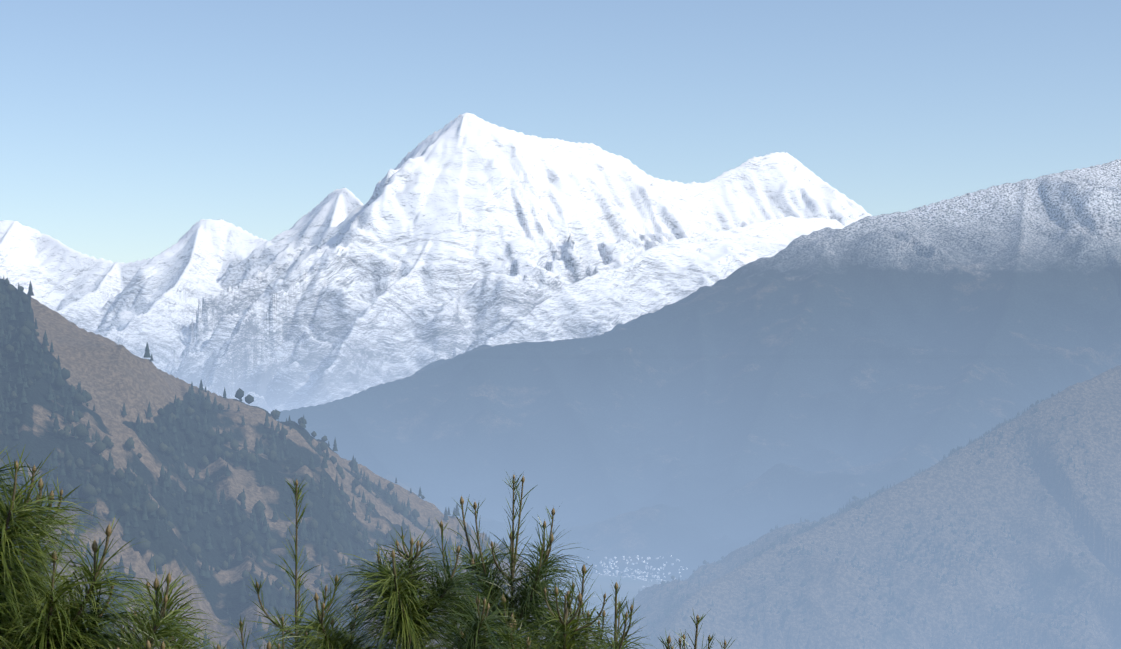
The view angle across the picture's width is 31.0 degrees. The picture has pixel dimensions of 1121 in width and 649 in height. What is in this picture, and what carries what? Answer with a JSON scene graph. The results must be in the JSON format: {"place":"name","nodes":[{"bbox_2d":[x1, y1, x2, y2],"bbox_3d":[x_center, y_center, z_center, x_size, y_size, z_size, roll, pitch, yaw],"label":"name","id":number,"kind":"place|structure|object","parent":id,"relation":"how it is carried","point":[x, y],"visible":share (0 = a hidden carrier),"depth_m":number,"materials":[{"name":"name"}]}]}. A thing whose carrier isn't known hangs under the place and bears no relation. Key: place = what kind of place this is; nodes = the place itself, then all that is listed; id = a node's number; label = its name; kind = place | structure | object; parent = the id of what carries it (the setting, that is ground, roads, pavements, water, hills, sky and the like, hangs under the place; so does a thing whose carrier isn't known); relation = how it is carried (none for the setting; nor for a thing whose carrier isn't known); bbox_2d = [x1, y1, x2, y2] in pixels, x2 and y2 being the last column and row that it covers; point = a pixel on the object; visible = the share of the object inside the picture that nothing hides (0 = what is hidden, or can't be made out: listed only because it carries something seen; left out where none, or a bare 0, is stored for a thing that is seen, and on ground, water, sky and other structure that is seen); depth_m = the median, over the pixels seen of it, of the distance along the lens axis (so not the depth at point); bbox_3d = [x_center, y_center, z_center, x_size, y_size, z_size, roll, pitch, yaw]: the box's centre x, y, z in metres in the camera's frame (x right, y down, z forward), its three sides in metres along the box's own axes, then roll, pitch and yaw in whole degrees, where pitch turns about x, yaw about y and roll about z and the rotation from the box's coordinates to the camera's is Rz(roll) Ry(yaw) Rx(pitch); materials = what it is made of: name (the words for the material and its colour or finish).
{"place":"outdoors","nodes":[
{"label":"outdoors","id":0,"kind":"place"},
{"bbox_2d":[0,278,593,648],"bbox_3d":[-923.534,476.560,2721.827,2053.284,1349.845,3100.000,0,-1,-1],"label":"hill","id":1,"kind":"structure","parent":0,"point":[110,376],"depth_m":2404.41,"materials":[{"name":"brown soil"}]},
{"bbox_2d":[0,276,514,648],"bbox_3d":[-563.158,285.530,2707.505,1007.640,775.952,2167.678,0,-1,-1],"label":"hill trees","id":2,"kind":"object","parent":1,"relation":"on","point":[89,491],"visible":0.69,"depth_m":2355.22,"materials":[{"name":"green plant"}]},
{"bbox_2d":[0,113,871,413],"bbox_3d":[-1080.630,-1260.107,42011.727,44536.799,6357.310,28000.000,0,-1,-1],"label":"snowy mountain","id":3,"kind":"structure","parent":0,"point":[460,235],"depth_m":40067.81,"materials":[{"name":"white snow"}]},
{"bbox_2d":[0,0,1120,263],"label":"sky","id":4,"kind":"structure","parent":0,"point":[126,125],"materials":[{"name":"blue"}]},
{"bbox_2d":[546,573,670,622],"bbox_3d":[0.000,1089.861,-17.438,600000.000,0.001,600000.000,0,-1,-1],"label":"ground","id":5,"kind":"structure","parent":0,"point":[630,587],"depth_m":9526.48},
{"bbox_2d":[276,159,1120,600],"bbox_3d":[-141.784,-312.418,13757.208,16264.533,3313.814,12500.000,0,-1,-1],"label":"mountain terrain","id":6,"kind":"structure","parent":0,"point":[818,375],"depth_m":12993.75,"materials":[{"name":"blue stone"}]},
{"bbox_2d":[566,555,687,596],"bbox_3d":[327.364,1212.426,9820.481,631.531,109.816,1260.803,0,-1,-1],"label":"village houses","id":7,"kind":"structure","parent":6,"relation":"on","point":[627,570],"depth_m":10148.81,"materials":[{"name":"white"}]},
{"bbox_2d":[594,365,1120,648],"bbox_3d":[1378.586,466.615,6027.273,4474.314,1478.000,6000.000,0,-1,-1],"label":"hillside","id":8,"kind":"structure","parent":0,"point":[995,493],"depth_m":6336.38,"materials":[{"name":"blue"}]},
{"bbox_2d":[620,390,1089,648],"bbox_3d":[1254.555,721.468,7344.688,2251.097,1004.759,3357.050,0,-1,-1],"label":"slope trees","id":9,"kind":"object","parent":8,"relation":"on","point":[800,530],"visible":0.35,"depth_m":6326.25,"materials":[{"name":"green plant"}]},
{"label":"slope","id":10,"kind":"object","parent":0,"visible":0},
{"bbox_2d":[0,470,177,648],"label":"pine","id":11,"kind":"object","parent":10,"relation":"on","point":[48,495],"visible":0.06,"depth_m":7.54,"materials":[{"name":"green plant"}]},
{"bbox_2d":[0,443,234,648],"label":"pine","id":12,"kind":"object","parent":10,"relation":"on","point":[72,626],"visible":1,"depth_m":6.93,"materials":[{"name":"green plant"}]},
{"bbox_2d":[104,566,300,648],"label":"pine","id":13,"kind":"object","parent":10,"relation":"on","point":[268,646],"visible":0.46,"depth_m":8.43,"materials":[{"name":"green plant"}]},
{"bbox_2d":[208,477,366,648],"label":"pine","id":14,"kind":"object","parent":10,"relation":"on","point":[296,491],"visible":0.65,"depth_m":10.47,"materials":[{"name":"green plant"}]},
{"bbox_2d":[254,524,560,648],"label":"pine","id":15,"kind":"object","parent":10,"relation":"on","point":[407,612],"visible":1,"depth_m":8.86,"materials":[{"name":"green plant"}]},
{"bbox_2d":[413,470,627,648],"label":"pine","id":16,"kind":"object","parent":10,"relation":"on","point":[533,601],"visible":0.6,"depth_m":9.93,"materials":[{"name":"green plant"}]},
{"bbox_2d":[489,580,649,648],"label":"pine","id":17,"kind":"object","parent":10,"relation":"on","point":[564,625],"visible":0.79,"depth_m":9.47,"materials":[{"name":"green plant"}]},
{"bbox_2d":[570,579,678,648],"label":"pine","id":18,"kind":"object","parent":10,"relation":"on","point":[617,612],"visible":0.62,"depth_m":10.48,"materials":[{"name":"green plant"}]},
{"bbox_2d":[671,610,734,648],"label":"pine","id":19,"kind":"object","parent":10,"relation":"on","point":[696,622],"visible":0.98,"depth_m":10.99,"materials":[{"name":"green plant"}]}
]}

